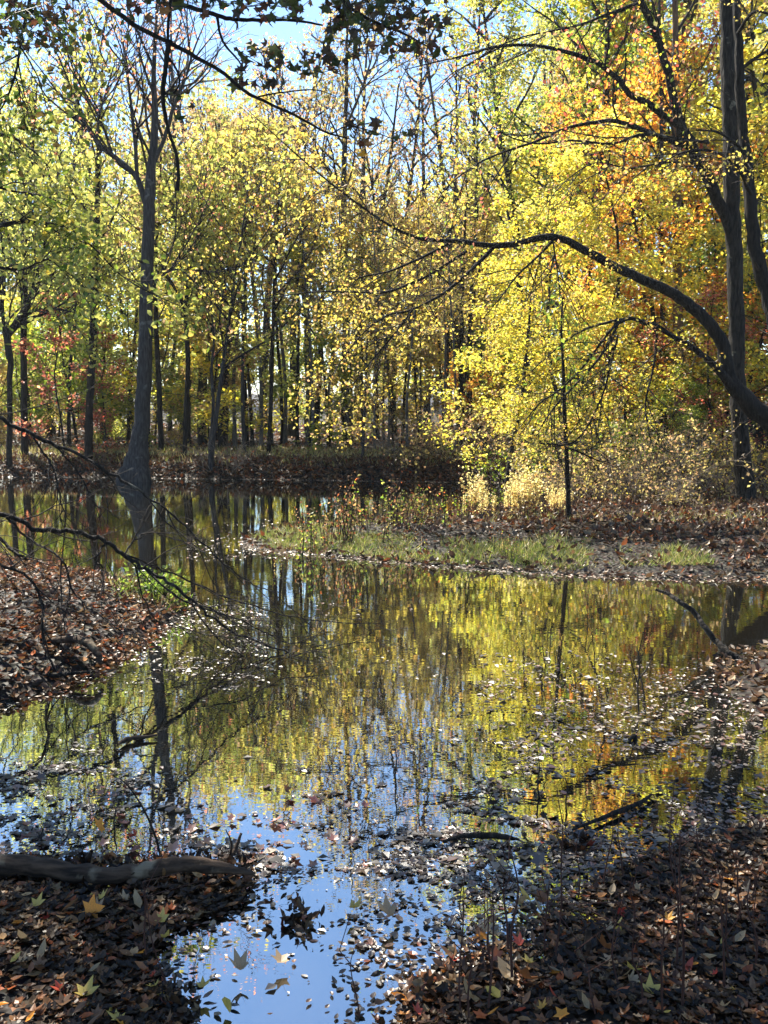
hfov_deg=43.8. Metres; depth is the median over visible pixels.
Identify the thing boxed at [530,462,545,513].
plumed weed
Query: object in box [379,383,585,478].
bare shrub
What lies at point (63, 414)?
understory tree
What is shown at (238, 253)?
leaning tree
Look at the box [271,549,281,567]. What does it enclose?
weed plant
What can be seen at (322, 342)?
understory tree
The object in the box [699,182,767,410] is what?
understory tree
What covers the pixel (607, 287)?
understory tree
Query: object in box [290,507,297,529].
weed plant
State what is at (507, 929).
bare sapling
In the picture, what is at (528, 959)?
fallen leaf
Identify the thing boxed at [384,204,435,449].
tree
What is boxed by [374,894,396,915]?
fallen leaf
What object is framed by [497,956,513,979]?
fallen leaf
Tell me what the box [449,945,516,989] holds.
sodden leaves
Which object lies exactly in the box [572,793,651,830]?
sunken bough
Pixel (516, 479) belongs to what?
plumed weed
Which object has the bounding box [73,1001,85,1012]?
fallen leaf
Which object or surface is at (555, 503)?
plumed weed
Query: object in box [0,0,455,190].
star leaved tree
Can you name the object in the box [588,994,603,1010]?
fallen leaf
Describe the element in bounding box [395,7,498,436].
bare tree
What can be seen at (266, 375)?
understory tree
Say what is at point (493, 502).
plumed weed
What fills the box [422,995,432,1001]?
fallen leaf
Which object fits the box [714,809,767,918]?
bare sapling
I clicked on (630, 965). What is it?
fallen leaf
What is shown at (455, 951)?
fallen leaf
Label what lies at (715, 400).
understory tree
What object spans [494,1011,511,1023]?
fallen leaf
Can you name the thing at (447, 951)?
fallen leaf
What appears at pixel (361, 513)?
weed plant
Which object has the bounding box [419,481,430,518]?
weed plant
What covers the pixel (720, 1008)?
fallen leaf
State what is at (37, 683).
bank root
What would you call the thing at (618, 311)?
maple tree
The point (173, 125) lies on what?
bare tree
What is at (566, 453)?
sapling
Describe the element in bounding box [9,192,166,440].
forest tree
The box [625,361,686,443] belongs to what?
understory tree
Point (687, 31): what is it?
tall tree
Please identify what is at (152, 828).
thin stick
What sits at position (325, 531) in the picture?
weed plant
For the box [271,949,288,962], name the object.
fallen leaf
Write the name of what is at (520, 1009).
fallen leaf
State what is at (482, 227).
tree
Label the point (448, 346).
forest tree
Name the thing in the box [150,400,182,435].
understory tree
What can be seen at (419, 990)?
sodden leaves
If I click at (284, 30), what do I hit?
sky
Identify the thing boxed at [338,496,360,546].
weed plant
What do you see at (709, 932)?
fallen leaf
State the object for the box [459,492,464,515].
weed plant
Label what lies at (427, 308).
understory tree
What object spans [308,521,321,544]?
weed plant
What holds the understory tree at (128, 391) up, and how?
on the ground at (614, 564)
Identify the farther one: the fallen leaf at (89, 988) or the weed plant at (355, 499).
the weed plant at (355, 499)
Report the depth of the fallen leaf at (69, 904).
3.12 m
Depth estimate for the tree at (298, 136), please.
26.48 m
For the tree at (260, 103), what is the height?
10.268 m
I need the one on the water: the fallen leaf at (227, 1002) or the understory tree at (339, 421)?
the fallen leaf at (227, 1002)
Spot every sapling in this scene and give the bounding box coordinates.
[116,901,165,982]
[142,848,202,954]
[155,202,291,452]
[295,230,436,457]
[339,914,359,1017]
[435,873,485,1010]
[448,915,485,1016]
[463,890,495,1007]
[478,855,518,948]
[479,869,511,965]
[482,812,521,977]
[521,283,622,518]
[532,786,563,954]
[538,860,566,948]
[554,907,628,1013]
[568,900,650,982]
[576,817,607,898]
[582,778,618,881]
[590,871,694,1014]
[612,838,661,920]
[614,892,709,998]
[617,789,626,875]
[628,780,703,965]
[666,796,709,1006]
[681,821,726,931]
[705,874,732,959]
[707,831,748,986]
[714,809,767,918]
[744,864,767,970]
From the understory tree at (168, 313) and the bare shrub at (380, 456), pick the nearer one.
the bare shrub at (380, 456)
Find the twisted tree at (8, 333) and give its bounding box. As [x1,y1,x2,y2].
[0,79,166,467]
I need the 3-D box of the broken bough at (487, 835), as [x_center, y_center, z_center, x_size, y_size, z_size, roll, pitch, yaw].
[0.377,1.278,3.747,0.303,0.029,0.068,0,6,-4]
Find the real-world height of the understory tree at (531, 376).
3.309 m
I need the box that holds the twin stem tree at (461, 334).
[391,34,545,443]
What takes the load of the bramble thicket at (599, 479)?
on the ground at (614, 564)
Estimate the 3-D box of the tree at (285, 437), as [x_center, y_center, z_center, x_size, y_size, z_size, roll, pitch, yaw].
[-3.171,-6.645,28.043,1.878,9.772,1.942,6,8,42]
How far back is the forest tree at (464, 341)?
40.19 m
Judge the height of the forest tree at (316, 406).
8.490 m
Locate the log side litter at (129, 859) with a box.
[0,847,258,891]
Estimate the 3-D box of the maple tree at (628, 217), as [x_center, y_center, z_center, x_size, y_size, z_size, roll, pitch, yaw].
[5.590,-5.111,20.874,5.425,8.391,6.338,0,6,2]
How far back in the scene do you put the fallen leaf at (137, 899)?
3.21 m
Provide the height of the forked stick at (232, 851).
0.312 m
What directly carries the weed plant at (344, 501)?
on the ground at (614, 564)
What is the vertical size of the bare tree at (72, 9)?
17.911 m
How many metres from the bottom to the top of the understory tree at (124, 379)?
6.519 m
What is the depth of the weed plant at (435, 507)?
12.44 m
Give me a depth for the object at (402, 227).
32.07 m
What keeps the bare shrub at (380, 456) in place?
on the ground at (614, 564)
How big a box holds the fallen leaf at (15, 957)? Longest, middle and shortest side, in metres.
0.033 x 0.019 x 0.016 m
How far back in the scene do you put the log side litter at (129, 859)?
3.48 m
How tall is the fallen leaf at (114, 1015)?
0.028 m
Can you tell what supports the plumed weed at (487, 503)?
on the ground at (614, 564)
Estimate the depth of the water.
5.19 m
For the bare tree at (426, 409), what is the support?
on the ground at (614, 564)
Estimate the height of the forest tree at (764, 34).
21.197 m
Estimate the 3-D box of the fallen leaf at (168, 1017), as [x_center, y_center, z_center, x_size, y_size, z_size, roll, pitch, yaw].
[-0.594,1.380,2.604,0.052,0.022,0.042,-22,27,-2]
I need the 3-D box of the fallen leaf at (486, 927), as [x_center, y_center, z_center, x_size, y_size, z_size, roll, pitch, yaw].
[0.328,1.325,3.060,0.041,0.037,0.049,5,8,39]
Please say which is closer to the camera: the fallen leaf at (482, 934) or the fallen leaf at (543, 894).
the fallen leaf at (482, 934)
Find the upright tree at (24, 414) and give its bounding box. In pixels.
[0,19,108,454]
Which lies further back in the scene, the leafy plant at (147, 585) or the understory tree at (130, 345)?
the understory tree at (130, 345)
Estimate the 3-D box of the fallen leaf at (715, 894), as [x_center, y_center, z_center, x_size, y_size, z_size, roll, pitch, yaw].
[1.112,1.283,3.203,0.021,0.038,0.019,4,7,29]
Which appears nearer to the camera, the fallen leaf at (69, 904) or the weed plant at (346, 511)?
the fallen leaf at (69, 904)
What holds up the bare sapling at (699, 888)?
on the ground at (614, 564)
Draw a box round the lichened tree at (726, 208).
[322,0,767,501]
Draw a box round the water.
[0,477,767,1023]
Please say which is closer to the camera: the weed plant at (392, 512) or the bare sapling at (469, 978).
the bare sapling at (469, 978)
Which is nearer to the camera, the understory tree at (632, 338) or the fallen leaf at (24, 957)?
the fallen leaf at (24, 957)
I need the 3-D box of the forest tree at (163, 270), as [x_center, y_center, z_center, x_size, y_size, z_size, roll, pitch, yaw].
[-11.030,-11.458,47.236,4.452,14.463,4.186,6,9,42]
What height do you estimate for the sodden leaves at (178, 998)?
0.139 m
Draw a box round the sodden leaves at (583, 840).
[551,830,594,854]
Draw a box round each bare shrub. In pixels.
[174,432,269,472]
[327,445,403,466]
[337,374,495,462]
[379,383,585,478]
[443,425,605,488]
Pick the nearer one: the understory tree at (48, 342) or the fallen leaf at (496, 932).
the fallen leaf at (496, 932)
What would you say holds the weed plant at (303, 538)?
on the ground at (614, 564)
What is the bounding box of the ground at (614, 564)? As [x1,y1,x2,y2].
[0,394,767,1023]
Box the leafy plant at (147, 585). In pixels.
[107,562,192,607]
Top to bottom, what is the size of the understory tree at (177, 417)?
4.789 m
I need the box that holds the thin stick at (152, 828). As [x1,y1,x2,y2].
[119,778,160,854]
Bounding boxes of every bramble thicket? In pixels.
[494,418,700,501]
[511,395,767,507]
[623,394,767,497]
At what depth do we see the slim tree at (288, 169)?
24.07 m
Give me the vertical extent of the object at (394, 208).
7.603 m
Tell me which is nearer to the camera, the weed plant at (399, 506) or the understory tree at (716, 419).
the weed plant at (399, 506)
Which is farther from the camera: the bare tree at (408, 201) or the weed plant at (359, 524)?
the bare tree at (408, 201)
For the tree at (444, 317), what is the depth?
26.30 m
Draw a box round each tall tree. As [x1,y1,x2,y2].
[244,0,443,442]
[283,35,444,438]
[529,0,767,467]
[542,0,745,451]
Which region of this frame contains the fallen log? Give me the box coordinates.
[0,850,253,884]
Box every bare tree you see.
[6,0,134,433]
[14,0,131,428]
[46,51,135,428]
[114,4,219,437]
[132,0,225,414]
[242,5,343,429]
[246,32,335,421]
[248,37,340,437]
[317,15,399,426]
[361,13,461,435]
[386,44,459,426]
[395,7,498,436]
[414,28,491,429]
[421,0,506,428]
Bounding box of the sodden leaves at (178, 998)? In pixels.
[119,974,200,1019]
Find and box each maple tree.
[417,188,604,494]
[458,148,675,494]
[492,95,721,483]
[516,45,760,459]
[528,344,682,460]
[573,30,767,452]
[587,361,720,482]
[589,274,767,483]
[635,87,767,460]
[678,104,767,389]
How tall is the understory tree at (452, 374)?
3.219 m
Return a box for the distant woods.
[0,0,767,411]
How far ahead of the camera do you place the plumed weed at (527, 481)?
13.48 m
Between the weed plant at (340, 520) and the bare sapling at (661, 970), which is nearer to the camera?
the bare sapling at (661, 970)
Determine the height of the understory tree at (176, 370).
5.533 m
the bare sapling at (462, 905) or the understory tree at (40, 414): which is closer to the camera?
the bare sapling at (462, 905)
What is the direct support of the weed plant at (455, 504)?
on the ground at (614, 564)
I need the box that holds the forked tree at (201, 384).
[114,78,295,444]
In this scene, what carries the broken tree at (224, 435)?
on the ground at (614, 564)
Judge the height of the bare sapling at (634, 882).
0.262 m
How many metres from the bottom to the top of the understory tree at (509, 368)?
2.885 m
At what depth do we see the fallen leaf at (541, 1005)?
2.64 m
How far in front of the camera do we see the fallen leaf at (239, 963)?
2.85 m
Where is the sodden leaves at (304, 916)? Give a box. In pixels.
[261,892,324,931]
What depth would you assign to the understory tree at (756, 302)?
23.74 m
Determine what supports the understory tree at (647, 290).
on the ground at (614, 564)
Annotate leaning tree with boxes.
[152,114,349,470]
[176,0,767,509]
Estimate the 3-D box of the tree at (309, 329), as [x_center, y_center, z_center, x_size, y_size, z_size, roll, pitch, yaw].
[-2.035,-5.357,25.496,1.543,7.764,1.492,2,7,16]
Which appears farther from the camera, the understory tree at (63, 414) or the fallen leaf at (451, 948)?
the understory tree at (63, 414)
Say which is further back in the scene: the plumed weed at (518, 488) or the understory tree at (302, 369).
the understory tree at (302, 369)
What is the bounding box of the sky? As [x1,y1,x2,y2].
[0,0,767,393]
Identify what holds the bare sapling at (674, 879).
on the ground at (614, 564)
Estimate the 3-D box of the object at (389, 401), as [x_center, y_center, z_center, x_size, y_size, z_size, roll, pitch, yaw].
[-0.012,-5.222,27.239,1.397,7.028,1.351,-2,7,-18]
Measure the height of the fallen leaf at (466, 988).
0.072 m
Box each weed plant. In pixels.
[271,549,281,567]
[287,490,311,536]
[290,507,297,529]
[294,512,316,557]
[294,528,304,555]
[295,504,309,540]
[300,503,312,524]
[308,521,318,556]
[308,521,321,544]
[311,484,340,541]
[321,496,334,532]
[322,516,328,541]
[324,524,330,550]
[328,493,350,537]
[329,473,355,534]
[331,495,351,537]
[336,506,353,544]
[338,486,348,540]
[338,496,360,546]
[342,474,360,530]
[349,478,360,525]
[357,495,370,528]
[357,509,363,536]
[364,491,373,524]
[369,489,376,523]
[379,479,393,518]
[380,503,392,543]
[386,458,409,523]
[388,500,396,527]
[392,475,406,527]
[393,490,406,521]
[396,539,408,562]
[402,486,416,533]
[409,480,422,525]
[410,496,420,522]
[416,500,424,525]
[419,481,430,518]
[425,496,432,522]
[429,489,440,522]
[430,482,444,516]
[441,486,449,526]
[449,496,456,509]
[452,493,462,516]
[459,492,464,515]
[462,494,468,515]
[487,514,502,551]
[499,527,509,556]
[507,538,518,560]
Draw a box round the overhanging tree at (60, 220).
[0,0,410,682]
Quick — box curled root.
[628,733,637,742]
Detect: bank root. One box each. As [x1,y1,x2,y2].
[32,679,42,686]
[41,670,89,677]
[46,635,102,664]
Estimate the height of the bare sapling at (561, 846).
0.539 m
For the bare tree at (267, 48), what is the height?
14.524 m
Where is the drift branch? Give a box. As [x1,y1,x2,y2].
[117,734,156,745]
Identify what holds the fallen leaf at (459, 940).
on the fallen leaf
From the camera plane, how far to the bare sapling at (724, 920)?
2.79 m
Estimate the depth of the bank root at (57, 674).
5.88 m
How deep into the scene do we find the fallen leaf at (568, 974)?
2.79 m
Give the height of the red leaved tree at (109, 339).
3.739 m
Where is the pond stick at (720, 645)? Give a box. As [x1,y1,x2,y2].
[655,588,742,659]
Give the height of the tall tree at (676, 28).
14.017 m
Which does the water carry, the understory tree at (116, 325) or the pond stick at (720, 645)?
the pond stick at (720, 645)
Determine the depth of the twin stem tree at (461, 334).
28.18 m
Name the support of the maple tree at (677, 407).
on the ground at (614, 564)
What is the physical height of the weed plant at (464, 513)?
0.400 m
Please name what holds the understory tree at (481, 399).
on the ground at (614, 564)
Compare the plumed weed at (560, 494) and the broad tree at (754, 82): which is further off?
the broad tree at (754, 82)
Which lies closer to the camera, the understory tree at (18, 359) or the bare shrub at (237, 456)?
the bare shrub at (237, 456)
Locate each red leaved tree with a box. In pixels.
[0,281,118,456]
[62,323,153,449]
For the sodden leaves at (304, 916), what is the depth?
3.16 m
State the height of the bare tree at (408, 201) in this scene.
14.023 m
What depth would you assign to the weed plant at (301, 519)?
11.59 m
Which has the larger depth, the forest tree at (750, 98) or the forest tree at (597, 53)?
the forest tree at (597, 53)
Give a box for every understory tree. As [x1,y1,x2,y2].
[0,243,133,447]
[0,290,66,431]
[0,309,56,429]
[0,322,64,432]
[0,332,58,444]
[0,339,7,444]
[0,342,18,434]
[0,360,35,427]
[0,372,30,445]
[19,358,80,443]
[28,268,133,438]
[30,315,107,436]
[36,353,79,424]
[39,314,127,433]
[41,276,120,429]
[47,240,209,439]
[48,345,110,443]
[79,246,166,441]
[106,357,155,435]
[115,300,200,447]
[116,334,160,423]
[121,338,193,437]
[125,285,285,450]
[125,287,196,427]
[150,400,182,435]
[155,305,239,442]
[160,285,246,431]
[162,328,239,414]
[163,291,273,450]
[164,272,240,439]
[171,302,253,436]
[219,324,304,438]
[228,330,291,440]
[261,223,371,450]
[278,322,327,432]
[286,350,335,431]
[299,297,384,445]
[306,217,443,445]
[320,374,354,431]
[328,241,413,436]
[353,307,425,428]
[359,270,452,429]
[366,376,402,429]
[370,316,448,444]
[398,298,482,412]
[434,349,486,431]
[440,354,509,445]
[441,234,539,436]
[446,246,559,439]
[455,287,560,444]
[459,363,501,442]
[465,299,538,423]
[478,291,559,437]
[490,353,555,440]
[498,340,561,425]
[526,309,640,461]
[536,176,711,443]
[544,265,634,442]
[558,367,628,440]
[583,281,699,458]
[585,335,652,447]
[591,215,698,426]
[593,341,653,428]
[610,244,724,437]
[617,203,765,447]
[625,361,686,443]
[627,280,728,456]
[645,205,767,446]
[688,322,767,459]
[695,262,767,453]
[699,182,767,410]
[699,377,724,447]
[722,245,767,374]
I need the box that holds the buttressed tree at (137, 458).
[0,0,298,481]
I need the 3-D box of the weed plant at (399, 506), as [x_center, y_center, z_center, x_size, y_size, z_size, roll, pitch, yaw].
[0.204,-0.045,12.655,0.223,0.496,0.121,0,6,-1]
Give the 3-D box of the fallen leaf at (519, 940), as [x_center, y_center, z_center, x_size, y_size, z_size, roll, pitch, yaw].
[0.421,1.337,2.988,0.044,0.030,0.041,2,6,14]
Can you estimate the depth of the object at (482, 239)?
28.87 m
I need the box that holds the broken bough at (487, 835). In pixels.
[443,832,519,842]
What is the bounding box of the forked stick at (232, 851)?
[223,830,241,860]
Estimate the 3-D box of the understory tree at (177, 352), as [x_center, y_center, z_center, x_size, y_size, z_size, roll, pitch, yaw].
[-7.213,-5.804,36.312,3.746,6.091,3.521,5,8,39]
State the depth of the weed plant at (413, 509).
12.21 m
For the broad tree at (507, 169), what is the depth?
25.11 m
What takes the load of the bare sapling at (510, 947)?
on the ground at (614, 564)
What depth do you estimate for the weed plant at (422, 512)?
12.18 m
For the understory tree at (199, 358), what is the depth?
26.24 m
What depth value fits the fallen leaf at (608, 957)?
2.88 m
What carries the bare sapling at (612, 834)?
on the ground at (614, 564)
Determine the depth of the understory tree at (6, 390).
28.07 m
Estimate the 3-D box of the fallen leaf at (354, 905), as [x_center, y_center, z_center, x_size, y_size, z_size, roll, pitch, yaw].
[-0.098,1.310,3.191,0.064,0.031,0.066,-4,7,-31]
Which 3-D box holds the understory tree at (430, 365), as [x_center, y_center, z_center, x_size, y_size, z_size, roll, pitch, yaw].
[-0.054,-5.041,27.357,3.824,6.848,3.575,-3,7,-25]
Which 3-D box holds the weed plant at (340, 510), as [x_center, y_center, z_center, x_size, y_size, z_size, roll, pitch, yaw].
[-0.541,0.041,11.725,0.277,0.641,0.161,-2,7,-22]
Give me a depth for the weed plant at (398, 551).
10.42 m
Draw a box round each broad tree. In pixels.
[418,0,611,448]
[470,0,720,448]
[493,0,767,446]
[617,0,767,448]
[625,0,767,450]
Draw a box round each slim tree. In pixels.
[19,0,166,460]
[49,59,291,455]
[78,67,239,451]
[176,115,300,452]
[213,99,354,453]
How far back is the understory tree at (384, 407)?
36.16 m
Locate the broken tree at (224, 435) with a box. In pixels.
[135,73,283,447]
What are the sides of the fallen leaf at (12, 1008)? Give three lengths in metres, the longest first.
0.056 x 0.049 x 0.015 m
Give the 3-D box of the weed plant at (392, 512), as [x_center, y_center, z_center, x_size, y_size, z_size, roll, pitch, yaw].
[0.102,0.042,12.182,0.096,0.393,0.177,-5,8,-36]
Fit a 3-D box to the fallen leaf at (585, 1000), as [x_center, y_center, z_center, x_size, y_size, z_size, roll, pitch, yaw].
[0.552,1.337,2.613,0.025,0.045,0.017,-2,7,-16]
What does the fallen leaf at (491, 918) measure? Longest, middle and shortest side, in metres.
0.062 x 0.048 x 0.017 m
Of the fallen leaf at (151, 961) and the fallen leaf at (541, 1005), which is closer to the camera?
the fallen leaf at (541, 1005)
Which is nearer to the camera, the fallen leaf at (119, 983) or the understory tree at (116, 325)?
the fallen leaf at (119, 983)
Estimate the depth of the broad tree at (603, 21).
23.17 m
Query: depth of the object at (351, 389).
28.18 m
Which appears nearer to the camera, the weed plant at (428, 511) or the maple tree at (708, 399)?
the weed plant at (428, 511)
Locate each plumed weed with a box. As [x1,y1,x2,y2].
[458,461,477,512]
[469,468,477,508]
[472,473,482,511]
[475,466,486,509]
[477,483,485,515]
[483,492,489,513]
[490,495,497,513]
[503,459,515,518]
[505,475,517,513]
[509,478,519,512]
[510,471,518,512]
[512,471,529,514]
[513,468,523,513]
[514,451,532,508]
[517,453,531,511]
[518,472,528,507]
[526,487,533,510]
[527,465,543,505]
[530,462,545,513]
[534,478,541,507]
[543,479,552,507]
[547,485,554,509]
[550,484,558,508]
[554,481,562,506]
[558,489,563,509]
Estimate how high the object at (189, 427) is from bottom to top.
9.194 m
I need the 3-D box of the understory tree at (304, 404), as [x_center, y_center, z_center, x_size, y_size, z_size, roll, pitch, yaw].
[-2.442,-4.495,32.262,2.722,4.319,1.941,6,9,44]
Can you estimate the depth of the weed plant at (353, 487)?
12.62 m
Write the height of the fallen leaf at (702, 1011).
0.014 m
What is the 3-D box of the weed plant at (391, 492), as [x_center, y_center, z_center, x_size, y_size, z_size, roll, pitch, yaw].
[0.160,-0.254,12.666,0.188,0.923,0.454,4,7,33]
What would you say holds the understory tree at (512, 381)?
on the ground at (614, 564)
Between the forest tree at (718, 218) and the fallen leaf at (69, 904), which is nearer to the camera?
the fallen leaf at (69, 904)
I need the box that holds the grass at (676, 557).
[0,441,767,611]
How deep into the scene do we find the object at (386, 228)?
32.05 m
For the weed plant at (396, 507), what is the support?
on the ground at (614, 564)
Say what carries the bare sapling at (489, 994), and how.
on the ground at (614, 564)
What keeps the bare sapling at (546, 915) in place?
on the ground at (614, 564)
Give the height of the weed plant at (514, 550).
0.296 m
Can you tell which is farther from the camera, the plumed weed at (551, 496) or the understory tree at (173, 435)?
the understory tree at (173, 435)
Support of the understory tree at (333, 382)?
on the ground at (614, 564)
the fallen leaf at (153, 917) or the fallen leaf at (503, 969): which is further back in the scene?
the fallen leaf at (153, 917)
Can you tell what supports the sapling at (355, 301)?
on the ground at (614, 564)
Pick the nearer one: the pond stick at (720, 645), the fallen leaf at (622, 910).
the fallen leaf at (622, 910)
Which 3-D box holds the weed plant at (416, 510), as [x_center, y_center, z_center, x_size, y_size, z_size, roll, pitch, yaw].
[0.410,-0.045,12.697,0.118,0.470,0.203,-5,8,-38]
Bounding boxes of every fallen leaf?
[8,996,24,1011]
[10,951,20,961]
[10,975,22,979]
[11,920,24,923]
[14,996,22,1002]
[14,1012,25,1018]
[16,952,26,961]
[17,930,26,938]
[25,1003,43,1012]
[25,1011,34,1021]
[27,962,33,971]
[32,893,44,905]
[32,955,46,967]
[36,939,45,958]
[36,992,45,998]
[51,980,64,989]
[54,991,71,1005]
[61,898,77,911]
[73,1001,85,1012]
[74,975,99,995]
[79,894,104,919]
[88,1013,100,1023]
[89,962,100,970]
[91,1003,102,1016]
[94,817,105,831]
[97,965,102,974]
[98,890,106,898]
[98,988,109,993]
[102,922,110,931]
[106,1009,124,1020]
[115,980,123,986]
[120,890,128,899]
[127,829,136,836]
[132,920,152,933]
[133,889,141,907]
[135,961,146,969]
[146,909,161,925]
[147,932,157,943]
[147,958,156,964]
[154,907,168,921]
[159,903,168,913]
[159,924,165,937]
[160,930,173,937]
[161,1010,172,1023]
[196,976,211,987]
[222,996,231,1011]
[228,948,248,969]
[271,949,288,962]
[284,783,291,792]
[343,897,362,907]
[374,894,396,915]
[403,990,414,1000]
[412,1002,422,1014]
[421,1013,429,1018]
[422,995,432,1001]
[424,979,445,989]
[432,959,444,967]
[440,945,452,957]
[447,946,458,954]
[449,944,456,958]
[457,935,465,947]
[464,977,472,997]
[474,922,480,934]
[476,932,486,939]
[480,917,492,931]
[486,986,500,997]
[487,913,498,921]
[490,929,501,935]
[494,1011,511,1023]
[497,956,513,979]
[512,932,524,944]
[513,962,543,978]
[514,1007,525,1010]
[518,895,525,903]
[520,886,530,900]
[522,991,530,1003]
[523,954,533,962]
[530,930,535,942]
[534,1012,547,1021]
[537,890,546,902]
[537,997,546,1008]
[540,979,555,986]
[553,1007,569,1019]
[558,996,564,1003]
[562,966,575,978]
[582,992,589,1008]
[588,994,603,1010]
[596,934,614,948]
[599,953,611,960]
[605,921,613,929]
[608,883,615,894]
[617,1004,629,1014]
[618,907,625,916]
[626,961,641,969]
[628,969,641,981]
[634,880,640,888]
[642,974,659,993]
[664,912,675,919]
[684,988,696,998]
[685,957,692,970]
[688,1009,699,1019]
[697,1006,710,1014]
[699,953,716,957]
[704,926,714,936]
[712,889,718,899]
[716,1002,725,1011]
[719,1000,729,1006]
[721,984,733,992]
[735,930,745,940]
[743,884,752,895]
[749,975,755,990]
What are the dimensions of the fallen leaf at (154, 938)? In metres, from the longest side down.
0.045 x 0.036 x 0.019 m
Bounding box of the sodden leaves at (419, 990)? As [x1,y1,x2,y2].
[370,954,472,1004]
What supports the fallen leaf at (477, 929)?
on the water
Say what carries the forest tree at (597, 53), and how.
on the ground at (614, 564)
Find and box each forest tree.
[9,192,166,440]
[128,137,182,422]
[254,166,380,440]
[310,237,383,424]
[406,231,496,431]
[423,278,488,408]
[478,0,671,442]
[499,0,587,351]
[558,75,668,418]
[559,0,651,380]
[603,67,696,437]
[627,1,758,436]
[692,108,766,272]
[704,0,767,228]
[754,14,767,204]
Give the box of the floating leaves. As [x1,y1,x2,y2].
[0,472,767,1023]
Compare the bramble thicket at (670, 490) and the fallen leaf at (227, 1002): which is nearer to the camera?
the fallen leaf at (227, 1002)
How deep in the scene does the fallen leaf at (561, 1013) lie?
2.61 m
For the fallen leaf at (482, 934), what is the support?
on the water
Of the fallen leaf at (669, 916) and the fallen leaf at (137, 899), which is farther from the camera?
the fallen leaf at (137, 899)
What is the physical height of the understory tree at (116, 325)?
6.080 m
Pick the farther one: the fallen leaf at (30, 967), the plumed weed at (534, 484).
the plumed weed at (534, 484)
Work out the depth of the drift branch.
4.86 m
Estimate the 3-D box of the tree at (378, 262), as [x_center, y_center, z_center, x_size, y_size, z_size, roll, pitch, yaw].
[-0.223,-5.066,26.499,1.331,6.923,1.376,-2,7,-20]

